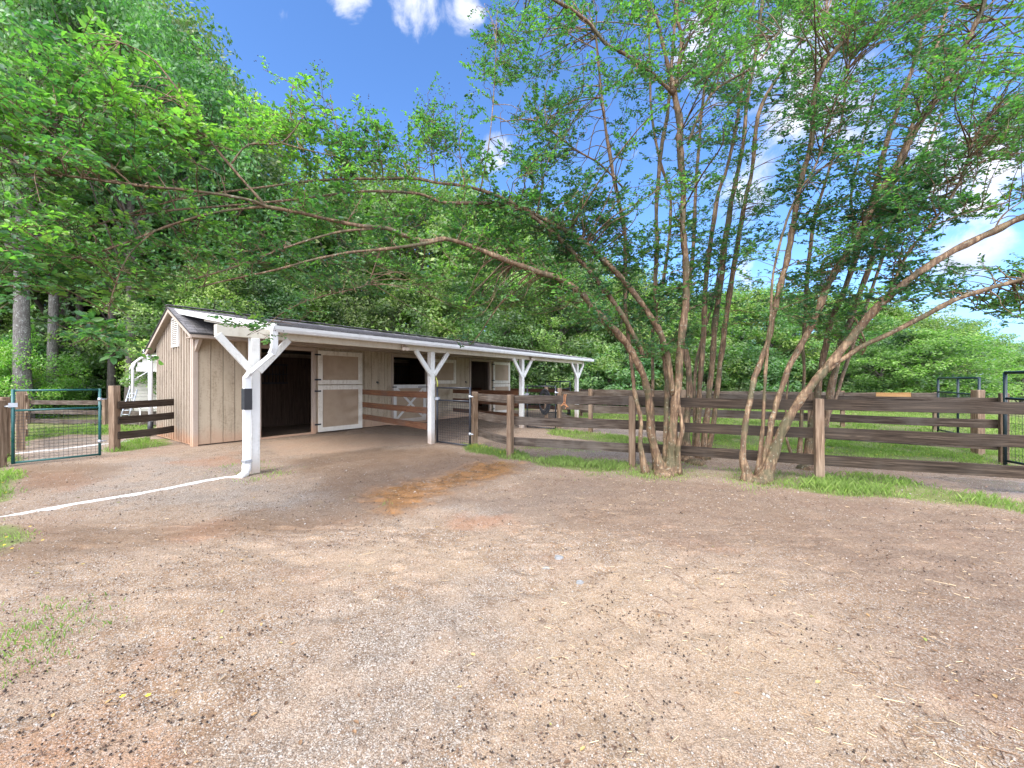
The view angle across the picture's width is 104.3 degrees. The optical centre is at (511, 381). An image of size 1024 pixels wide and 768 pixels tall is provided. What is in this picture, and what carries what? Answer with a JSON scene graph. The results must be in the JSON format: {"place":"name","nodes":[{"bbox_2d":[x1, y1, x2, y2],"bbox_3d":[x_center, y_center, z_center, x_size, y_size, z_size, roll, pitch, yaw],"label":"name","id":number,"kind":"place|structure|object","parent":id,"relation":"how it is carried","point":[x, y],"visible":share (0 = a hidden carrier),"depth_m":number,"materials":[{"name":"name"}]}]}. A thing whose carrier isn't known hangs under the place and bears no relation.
{"place":"outdoors","nodes":[
{"label":"outdoors","id":0,"kind":"place"},
{"bbox_2d":[0,384,1023,767],"bbox_3d":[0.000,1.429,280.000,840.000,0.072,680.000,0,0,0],"label":"ground","id":1,"kind":"structure","parent":0,"point":[384,448],"depth_m":2.51,"materials":[{"name":"gravel"}]},
{"bbox_2d":[0,400,6,467],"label":"gate post","id":2,"kind":"object","parent":1,"relation":"on","point":[3,434],"visible":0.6,"depth_m":6.63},
{"bbox_2d":[4,389,106,463],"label":"yard gate","id":3,"kind":"structure","parent":2,"relation":"attached to","point":[12,404],"depth_m":7.05,"materials":[{"name":"metal"}]},
{"bbox_2d":[0,397,10,457],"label":"gate post","id":4,"kind":"object","parent":1,"relation":"on","point":[8,399],"visible":0.49,"depth_m":7.30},
{"bbox_2d":[16,389,27,450],"bbox_3d":[-12.227,0.840,9.931,5.705,1.260,0.168,0,0,39],"label":"board fence","id":5,"kind":"object","parent":1,"relation":"on","point":[21,398],"visible":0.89,"depth_m":8.13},
{"bbox_2d":[0,288,48,377],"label":"woodland tree","id":6,"kind":"object","parent":1,"relation":"on","point":[10,326],"visible":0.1,"depth_m":19.45,"materials":[{"name":"green plant"}]},
{"bbox_2d":[0,330,92,418],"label":"leafy bush","id":7,"kind":"object","parent":1,"relation":"on","point":[7,364],"visible":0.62,"depth_m":14.96,"materials":[{"name":"green plant"}]},
{"bbox_2d":[0,334,92,407],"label":"woodland shrub","id":8,"kind":"object","parent":1,"relation":"on","point":[32,349],"visible":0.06,"depth_m":17.37,"materials":[{"name":"green plant"}]},
{"bbox_2d":[0,281,117,378],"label":"woodland tree","id":9,"kind":"object","parent":1,"relation":"on","point":[46,304],"visible":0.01,"depth_m":20.43,"materials":[{"name":"green plant"}]},
{"bbox_2d":[32,365,97,416],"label":"leafy bush","id":10,"kind":"object","parent":1,"relation":"on","point":[72,393],"visible":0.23,"depth_m":16.79,"materials":[{"name":"green plant"}]},
{"bbox_2d":[0,0,152,418],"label":"woodland tree","id":11,"kind":"object","parent":1,"relation":"on","point":[21,321],"visible":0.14,"depth_m":14.29,"materials":[{"name":"green plant"}]},
{"bbox_2d":[31,338,124,400],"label":"woodland shrub","id":12,"kind":"object","parent":1,"relation":"on","point":[90,383],"visible":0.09,"depth_m":19.31,"materials":[{"name":"green plant"}]},
{"bbox_2d":[0,0,158,415],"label":"woodland tree","id":13,"kind":"object","parent":1,"relation":"on","point":[52,344],"visible":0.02,"depth_m":16.35,"materials":[{"name":"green plant"}]},
{"bbox_2d":[15,399,156,425],"bbox_3d":[-14.553,1.011,13.034,9.154,0.917,0.169,0,0,9],"label":"board fence","id":14,"kind":"object","parent":1,"relation":"on","point":[104,412],"visible":0.44,"depth_m":13.05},
{"bbox_2d":[0,175,175,409],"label":"woodland tree","id":15,"kind":"object","parent":1,"relation":"on","point":[40,327],"visible":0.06,"depth_m":18.04,"materials":[{"name":"green plant"}]},
{"bbox_2d":[36,344,144,409],"bbox_3d":[-20.131,-0.380,20.664,5.421,3.737,5.975,0,0,-30],"label":"woodland shrub","id":16,"kind":"object","parent":1,"relation":"on","point":[98,380],"visible":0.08,"depth_m":19.21,"materials":[{"name":"green plant"}]},
{"bbox_2d":[0,0,186,406],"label":"woodland tree","id":17,"kind":"object","parent":1,"relation":"on","point":[42,308],"visible":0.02,"depth_m":19.51,"materials":[{"name":"green plant"}]},
{"bbox_2d":[2,4,185,398],"bbox_3d":[-17.892,-7.569,17.877,5.955,18.102,6.239,0,0,-11],"label":"woodland tree","id":18,"kind":"object","parent":1,"relation":"on","point":[111,373],"visible":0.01,"depth_m":17.80,"materials":[{"name":"green plant"}]},
{"bbox_2d":[43,254,192,383],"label":"woodland tree","id":19,"kind":"object","parent":1,"relation":"on","point":[91,347],"visible":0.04,"depth_m":17.64,"materials":[{"name":"green plant"}]},
{"bbox_2d":[0,476,236,516],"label":"drain pipe","id":20,"kind":"object","parent":1,"relation":"on","point":[95,500],"visible":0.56,"depth_m":4.86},
{"bbox_2d":[0,0,262,415],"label":"woodland tree","id":21,"kind":"object","parent":1,"relation":"on","point":[149,23],"visible":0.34,"depth_m":15.54,"materials":[{"name":"green plant"}]},
{"bbox_2d":[108,386,173,451],"bbox_3d":[-8.032,0.778,8.671,0.175,1.384,1.239,0,0,7],"label":"board fence","id":22,"kind":"object","parent":1,"relation":"on","point":[116,420],"visible":0.95,"depth_m":8.29,"materials":[{"name":"wood"}]},
{"bbox_2d":[129,355,156,415],"bbox_3d":[-12.724,0.211,15.467,2.270,2.417,3.068,0,0,45],"label":"metal shelter","id":23,"kind":"object","parent":1,"relation":"on","point":[142,367],"visible":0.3,"depth_m":15.14,"materials":[{"name":"white paint"}]},
{"bbox_2d":[0,0,305,396],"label":"woodland tree","id":24,"kind":"object","parent":1,"relation":"on","point":[187,23],"visible":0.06,"depth_m":20.25,"materials":[{"name":"green plant"}]},
{"bbox_2d":[21,0,295,312],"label":"woodland tree","id":25,"kind":"object","parent":1,"relation":"on","point":[212,101],"visible":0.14,"depth_m":18.13,"materials":[{"name":"green plant"}]},
{"bbox_2d":[93,267,236,396],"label":"woodland tree","id":26,"kind":"object","parent":1,"relation":"on","point":[141,311],"visible":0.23,"depth_m":15.43,"materials":[{"name":"green plant"}]},
{"bbox_2d":[64,237,274,373],"bbox_3d":[-14.640,-2.701,19.338,7.312,8.365,7.728,0,0,-14],"label":"woodland tree","id":27,"kind":"object","parent":1,"relation":"on","point":[151,306],"visible":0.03,"depth_m":17.60,"materials":[{"name":"green plant"}]},
{"bbox_2d":[115,262,269,393],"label":"woodland tree","id":28,"kind":"object","parent":1,"relation":"on","point":[208,291],"visible":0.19,"depth_m":16.43,"materials":[{"name":"green plant"}]},
{"bbox_2d":[104,0,296,258],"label":"woodland tree","id":29,"kind":"object","parent":1,"relation":"on","point":[180,5],"visible":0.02,"depth_m":22.40,"materials":[{"name":"green plant"}]},
{"bbox_2d":[91,30,318,309],"bbox_3d":[-16.747,-8.316,22.456,10.503,19.599,11.339,0,0,21],"label":"woodland tree","id":30,"kind":"object","parent":1,"relation":"on","point":[149,261],"visible":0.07,"depth_m":20.73,"materials":[{"name":"green plant"}]},
{"bbox_2d":[117,256,300,339],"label":"woodland tree","id":31,"kind":"object","parent":1,"relation":"on","point":[255,281],"visible":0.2,"depth_m":17.31,"materials":[{"name":"green plant"}]},
{"bbox_2d":[135,193,340,315],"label":"woodland tree","id":32,"kind":"object","parent":1,"relation":"on","point":[224,248],"visible":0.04,"depth_m":19.98,"materials":[{"name":"green plant"}]},
{"bbox_2d":[230,193,334,323],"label":"woodland tree","id":33,"kind":"object","parent":1,"relation":"on","point":[263,221],"visible":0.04,"depth_m":23.02,"materials":[{"name":"green plant"}]},
{"bbox_2d":[219,267,355,326],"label":"woodland tree","id":34,"kind":"object","parent":1,"relation":"on","point":[286,298],"visible":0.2,"depth_m":18.16,"materials":[{"name":"green plant"}]},
{"bbox_2d":[232,168,402,329],"bbox_3d":[-12.727,-5.724,26.536,13.396,14.500,12.674,0,0,-5],"label":"woodland tree","id":35,"kind":"object","parent":1,"relation":"on","point":[301,194],"visible":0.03,"depth_m":23.79,"materials":[{"name":"green plant"}]},
{"bbox_2d":[283,279,376,328],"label":"woodland tree","id":36,"kind":"object","parent":1,"relation":"on","point":[318,305],"visible":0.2,"depth_m":19.29,"materials":[{"name":"green plant"}]},
{"bbox_2d":[248,176,421,329],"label":"woodland tree","id":37,"kind":"object","parent":1,"relation":"on","point":[359,206],"visible":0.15,"depth_m":21.90,"materials":[{"name":"green plant"}]},
{"bbox_2d":[310,272,421,332],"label":"woodland tree","id":38,"kind":"object","parent":1,"relation":"on","point":[340,302],"visible":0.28,"depth_m":19.81,"materials":[{"name":"green plant"}]},
{"bbox_2d":[143,304,593,477],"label":"horse barn","id":39,"kind":"structure","parent":1,"relation":"on","point":[216,382],"depth_m":10.21,"materials":[{"name":"beige"}]},
{"bbox_2d":[315,350,361,383],"bbox_3d":[-4.932,-0.386,11.366,0.057,0.927,1.448,0,0,36],"label":"stall door","id":40,"kind":"structure","parent":39,"relation":"in","point":[334,367],"depth_m":11.37,"materials":[{"name":"wood"}]},
{"bbox_2d":[315,385,361,431],"bbox_3d":[-4.932,0.746,11.366,0.057,1.278,1.448,0,0,36],"label":"stall door","id":41,"kind":"structure","parent":39,"relation":"in","point":[339,406],"depth_m":11.37,"materials":[{"name":"wood"}]},
{"bbox_2d":[362,389,427,429],"bbox_3d":[-3.208,0.676,10.538,0.037,0.887,3.669,0,0,-43],"label":"rail partition","id":42,"kind":"object","parent":39,"relation":"attached to","point":[415,409],"visible":1,"depth_m":10.27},
{"bbox_2d":[392,385,425,420],"bbox_3d":[-3.466,0.735,13.477,0.074,1.257,1.456,0,0,36],"label":"stall door","id":43,"kind":"structure","parent":39,"relation":"in","point":[405,401],"depth_m":13.49,"materials":[{"name":"white paint"}]},
{"bbox_2d":[435,359,455,383],"bbox_3d":[-2.534,-0.369,14.673,0.048,0.895,1.306,0,0,36],"label":"stall door","id":44,"kind":"structure","parent":39,"relation":"in","point":[447,373],"depth_m":14.81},
{"bbox_2d":[434,387,473,445],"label":"stall gate","id":45,"kind":"structure","parent":39,"relation":"attached to","point":[437,398],"depth_m":8.77,"materials":[{"name":"metal"}]},
{"bbox_2d":[453,389,518,415],"bbox_3d":[-1.009,0.707,13.566,0.037,0.850,3.700,0,0,-41],"label":"rail partition","id":46,"kind":"object","parent":39,"relation":"attached to","point":[500,392],"visible":0.62,"depth_m":13.27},
{"bbox_2d":[492,362,509,382],"bbox_3d":[-0.487,-0.386,17.482,0.057,0.927,1.313,0,0,36],"label":"stall door","id":47,"kind":"structure","parent":39,"relation":"in","point":[501,370],"depth_m":17.51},
{"bbox_2d":[492,384,509,411],"bbox_3d":[-0.487,0.746,17.482,0.057,1.278,1.313,0,0,36],"label":"stall door","id":48,"kind":"structure","parent":39,"relation":"in","point":[496,408],"depth_m":17.46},
{"bbox_2d":[266,153,474,342],"bbox_3d":[-7.775,-6.540,26.269,16.678,16.171,13.966,0,0,-20],"label":"woodland tree","id":49,"kind":"object","parent":1,"relation":"on","point":[369,265],"visible":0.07,"depth_m":23.70,"materials":[{"name":"green plant"}]},
{"bbox_2d":[306,156,440,323],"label":"woodland tree","id":50,"kind":"object","parent":1,"relation":"on","point":[384,175],"visible":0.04,"depth_m":32.34,"materials":[{"name":"green plant"}]},
{"bbox_2d":[0,0,789,477],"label":"crape myrtle","id":51,"kind":"object","parent":1,"relation":"on","point":[42,114],"visible":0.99,"depth_m":4.51,"materials":[{"name":"green plant"}]},
{"bbox_2d":[359,280,439,337],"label":"woodland tree","id":52,"kind":"object","parent":1,"relation":"on","point":[380,310],"visible":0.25,"depth_m":20.55,"materials":[{"name":"green plant"}]},
{"bbox_2d":[325,166,508,341],"bbox_3d":[-6.042,-5.949,25.287,12.329,14.950,12.669,0,0,-7],"label":"woodland tree","id":53,"kind":"object","parent":1,"relation":"on","point":[418,186],"visible":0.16,"depth_m":23.44,"materials":[{"name":"green plant"}]},
{"bbox_2d":[368,164,489,311],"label":"woodland tree","id":54,"kind":"object","parent":1,"relation":"on","point":[458,178],"visible":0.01,"depth_m":33.38,"materials":[{"name":"green plant"}]},
{"bbox_2d":[384,269,474,341],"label":"woodland tree","id":55,"kind":"object","parent":1,"relation":"on","point":[435,301],"visible":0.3,"depth_m":20.93,"materials":[{"name":"green plant"}]},
{"bbox_2d":[368,171,518,348],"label":"woodland tree","id":56,"kind":"object","parent":1,"relation":"on","point":[441,204],"visible":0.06,"depth_m":25.86,"materials":[{"name":"green plant"}]},
{"bbox_2d":[376,185,563,342],"bbox_3d":[-3.302,-5.952,27.913,12.933,14.976,15.446,0,0,35],"label":"woodland tree","id":57,"kind":"object","parent":1,"relation":"on","point":[427,260],"visible":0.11,"depth_m":23.08,"materials":[{"name":"green plant"}]},
{"bbox_2d":[421,278,536,375],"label":"woodland tree","id":58,"kind":"object","parent":1,"relation":"on","point":[477,331],"visible":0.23,"depth_m":20.80,"materials":[{"name":"green plant"}]},
{"bbox_2d":[450,257,564,384],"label":"woodland tree","id":59,"kind":"object","parent":1,"relation":"on","point":[513,317],"visible":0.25,"depth_m":20.86,"materials":[{"name":"green plant"}]},
{"bbox_2d":[0,452,1017,767],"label":"seed litter","id":60,"kind":"object","parent":1,"relation":"on","point":[414,636],"visible":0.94,"depth_m":2.00,"materials":[{"name":"plant"}]},
{"bbox_2d":[431,190,588,375],"bbox_3d":[-0.331,-5.183,26.392,11.714,13.401,12.382,0,0,9],"label":"woodland tree","id":61,"kind":"object","parent":1,"relation":"on","point":[517,279],"visible":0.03,"depth_m":23.13,"materials":[{"name":"green plant"}]},
{"bbox_2d":[1,461,1023,767],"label":"straw litter","id":62,"kind":"object","parent":1,"relation":"on","point":[741,625],"visible":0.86,"depth_m":2.19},
{"bbox_2d":[4,468,1023,763],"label":"fallen leaves","id":63,"kind":"object","parent":1,"relation":"on","point":[474,654],"visible":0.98,"depth_m":1.88,"materials":[{"name":"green plant"}]},
{"bbox_2d":[471,387,568,414],"bbox_3d":[-0.417,0.858,18.407,6.521,1.223,0.145,0,0,28],"label":"board fence","id":64,"kind":"object","parent":1,"relation":"on","point":[530,390],"visible":0.16,"depth_m":17.73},
{"bbox_2d":[461,273,582,404],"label":"woodland tree","id":65,"kind":"object","parent":1,"relation":"on","point":[554,320],"visible":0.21,"depth_m":21.97,"materials":[{"name":"green plant"}]},
{"bbox_2d":[510,348,568,404],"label":"woodland shrub","id":66,"kind":"object","parent":1,"relation":"on","point":[535,377],"visible":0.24,"depth_m":21.11,"materials":[{"name":"green plant"}]},
{"bbox_2d":[514,340,585,404],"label":"woodland shrub","id":67,"kind":"object","parent":1,"relation":"on","point":[555,377],"visible":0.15,"depth_m":21.55,"materials":[{"name":"green plant"}]},
{"bbox_2d":[498,254,606,405],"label":"woodland tree","id":68,"kind":"object","parent":1,"relation":"on","point":[554,366],"visible":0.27,"depth_m":21.79,"materials":[{"name":"green plant"}]},
{"bbox_2d":[485,208,639,353],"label":"woodland tree","id":69,"kind":"object","parent":1,"relation":"on","point":[532,257],"visible":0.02,"depth_m":25.80,"materials":[{"name":"green plant"}]},
{"bbox_2d":[528,271,642,381],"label":"woodland tree","id":70,"kind":"object","parent":1,"relation":"on","point":[575,328],"visible":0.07,"depth_m":23.16,"materials":[{"name":"green plant"}]},
{"bbox_2d":[551,352,624,405],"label":"woodland shrub","id":71,"kind":"object","parent":1,"relation":"on","point":[593,388],"visible":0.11,"depth_m":21.38,"materials":[{"name":"green plant"}]},
{"bbox_2d":[564,341,664,406],"bbox_3d":[5.326,-0.433,22.039,6.151,3.847,5.581,0,0,-38],"label":"woodland shrub","id":72,"kind":"object","parent":1,"relation":"on","point":[618,348],"visible":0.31,"depth_m":20.79,"materials":[{"name":"green plant"}]},
{"bbox_2d":[583,346,663,406],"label":"woodland shrub","id":73,"kind":"object","parent":1,"relation":"on","point":[647,362],"visible":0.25,"depth_m":20.34,"materials":[{"name":"green plant"}]},
{"bbox_2d":[574,274,685,405],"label":"woodland tree","id":74,"kind":"object","parent":1,"relation":"on","point":[621,325],"visible":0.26,"depth_m":21.52,"materials":[{"name":"green plant"}]},
{"bbox_2d":[564,286,718,386],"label":"woodland tree","id":75,"kind":"object","parent":1,"relation":"on","point":[638,336],"visible":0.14,"depth_m":21.92,"materials":[{"name":"green plant"}]},
{"bbox_2d":[614,341,722,406],"bbox_3d":[8.716,-0.446,21.976,5.620,3.874,6.195,0,0,30],"label":"woodland shrub","id":76,"kind":"object","parent":1,"relation":"on","point":[673,363],"visible":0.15,"depth_m":20.52,"materials":[{"name":"green plant"}]},
{"bbox_2d":[645,292,750,390],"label":"woodland tree","id":77,"kind":"object","parent":1,"relation":"on","point":[718,341],"visible":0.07,"depth_m":21.83,"materials":[{"name":"green plant"}]},
{"bbox_2d":[657,351,762,410],"bbox_3d":[10.398,-0.002,21.132,4.773,3.557,4.793,0,0,-2],"label":"woodland shrub","id":78,"kind":"object","parent":1,"relation":"on","point":[723,375],"visible":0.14,"depth_m":20.55,"materials":[{"name":"green plant"}]},
{"bbox_2d":[654,290,791,390],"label":"woodland tree","id":79,"kind":"object","parent":1,"relation":"on","point":[734,329],"visible":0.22,"depth_m":21.50,"materials":[{"name":"green plant"}]},
{"bbox_2d":[692,337,801,391],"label":"woodland shrub","id":80,"kind":"object","parent":1,"relation":"on","point":[748,352],"visible":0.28,"depth_m":20.91,"materials":[{"name":"green plant"}]},
{"bbox_2d":[472,392,1023,479],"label":"board fence","id":81,"kind":"object","parent":1,"relation":"on","point":[818,432],"visible":0.89,"depth_m":5.77,"materials":[{"name":"wood"}]},
{"bbox_2d":[691,283,824,387],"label":"woodland tree","id":82,"kind":"object","parent":1,"relation":"on","point":[748,298],"visible":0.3,"depth_m":22.45,"materials":[{"name":"green plant"}]},
{"bbox_2d":[580,389,936,431],"bbox_3d":[7.326,0.875,13.527,10.390,1.189,0.148,0,0,27],"label":"board fence","id":83,"kind":"object","parent":1,"relation":"on","point":[905,394],"visible":0.2,"depth_m":12.73,"materials":[{"name":"brown wood"}]},
{"bbox_2d":[664,0,857,465],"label":"crape myrtle","id":84,"kind":"object","parent":1,"relation":"on","point":[715,296],"visible":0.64,"depth_m":7.13,"materials":[{"name":"green plant"}]},
{"bbox_2d":[731,352,824,391],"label":"woodland shrub","id":85,"kind":"object","parent":1,"relation":"on","point":[779,364],"visible":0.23,"depth_m":20.86,"materials":[{"name":"green plant"}]},
{"bbox_2d":[696,290,861,388],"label":"woodland tree","id":86,"kind":"object","parent":1,"relation":"on","point":[797,332],"visible":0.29,"depth_m":21.65,"materials":[{"name":"green plant"}]},
{"bbox_2d":[557,388,1009,464],"bbox_3d":[4.948,0.833,9.323,8.715,1.274,0.150,0,0,35],"label":"board fence","id":87,"kind":"object","parent":1,"relation":"on","point":[968,423],"visible":0.46,"depth_m":7.98,"materials":[{"name":"wood"}]},
{"bbox_2d":[733,344,859,391],"bbox_3d":[15.819,-0.407,22.088,5.503,3.793,6.065,0,0,-26],"label":"woodland shrub","id":88,"kind":"object","parent":1,"relation":"on","point":[814,372],"visible":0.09,"depth_m":20.86,"materials":[{"name":"green plant"}]},
{"bbox_2d":[735,292,878,385],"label":"woodland tree","id":89,"kind":"object","parent":1,"relation":"on","point":[813,330],"visible":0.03,"depth_m":23.22,"materials":[{"name":"green plant"}]},
{"bbox_2d":[777,300,906,390],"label":"woodland tree","id":90,"kind":"object","parent":1,"relation":"on","point":[892,321],"visible":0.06,"depth_m":22.18,"materials":[{"name":"green plant"}]},
{"bbox_2d":[717,0,1023,484],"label":"crape myrtle","id":91,"kind":"object","parent":1,"relation":"on","point":[985,134],"visible":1,"depth_m":5.12,"materials":[{"name":"green plant"}]},
{"bbox_2d":[816,294,931,362],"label":"woodland tree","id":92,"kind":"object","parent":1,"relation":"on","point":[887,315],"visible":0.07,"depth_m":24.47,"materials":[{"name":"green plant"}]},
{"bbox_2d":[751,0,1010,470],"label":"crape myrtle","id":93,"kind":"object","parent":1,"relation":"on","point":[937,44],"visible":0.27,"depth_m":6.84,"materials":[{"name":"green plant"}]},
{"bbox_2d":[824,343,962,396],"bbox_3d":[18.772,-0.167,20.093,5.325,3.968,5.347,0,0,-4],"label":"woodland shrub","id":94,"kind":"object","parent":1,"relation":"on","point":[870,366],"visible":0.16,"depth_m":19.45,"materials":[{"name":"green plant"}]},
{"bbox_2d":[822,344,967,396],"bbox_3d":[18.151,-0.182,19.320,5.029,3.250,4.894,0,0,21],"label":"leafy bush","id":95,"kind":"object","parent":1,"relation":"on","point":[881,352],"visible":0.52,"depth_m":18.54,"materials":[{"name":"green plant"}]},
{"bbox_2d":[850,303,957,378],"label":"woodland tree","id":96,"kind":"object","parent":1,"relation":"on","point":[913,315],"visible":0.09,"depth_m":24.09,"materials":[{"name":"green plant"}]},
{"bbox_2d":[838,329,1002,397],"bbox_3d":[19.727,-0.575,19.696,6.010,4.142,6.624,0,0,23],"label":"woodland shrub","id":97,"kind":"object","parent":1,"relation":"on","point":[903,336],"visible":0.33,"depth_m":18.29,"materials":[{"name":"green plant"}]},
{"bbox_2d":[841,328,1023,396],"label":"leafy bush","id":98,"kind":"object","parent":1,"relation":"on","point":[932,334],"visible":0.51,"depth_m":17.91,"materials":[{"name":"green plant"}]},
{"bbox_2d":[909,312,1001,378],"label":"woodland tree","id":99,"kind":"object","parent":1,"relation":"on","point":[952,324],"visible":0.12,"depth_m":26.12,"materials":[{"name":"green plant"}]},
{"bbox_2d":[937,377,980,432],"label":"arched gate","id":100,"kind":"structure","parent":1,"relation":"on","point":[957,393],"depth_m":10.17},
{"bbox_2d":[928,317,1023,396],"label":"woodland tree","id":101,"kind":"object","parent":1,"relation":"on","point":[987,331],"visible":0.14,"depth_m":27.16,"materials":[{"name":"green plant"}]},
{"bbox_2d":[930,332,1023,397],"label":"leafy bush","id":102,"kind":"object","parent":1,"relation":"on","point":[979,368],"visible":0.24,"depth_m":19.45,"materials":[{"name":"green plant"}]},
{"bbox_2d":[970,390,984,454],"bbox_3d":[9.060,0.817,7.739,0.140,1.306,0.140,0,0,0],"label":"gate post","id":103,"kind":"object","parent":1,"relation":"on","point":[977,393],"visible":0.42,"depth_m":7.68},
{"bbox_2d":[977,354,1023,401],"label":"leafy bush","id":104,"kind":"object","parent":1,"relation":"on","point":[1020,361],"visible":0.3,"depth_m":21.96,"materials":[{"name":"green plant"}]},
{"bbox_2d":[1003,371,1023,464],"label":"arched gate","id":105,"kind":"structure","parent":1,"relation":"on","point":[1006,398],"depth_m":6.68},
{"bbox_2d":[0,408,1023,688],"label":"grass","id":106,"kind":"structure","parent":0,"point":[832,482],"depth_m":7.21,"materials":[{"name":"plant"}]},
{"bbox_2d":[156,0,1023,374],"label":"sky","id":107,"kind":"structure","parent":0,"point":[382,50],"materials":[{"name":"blue"}]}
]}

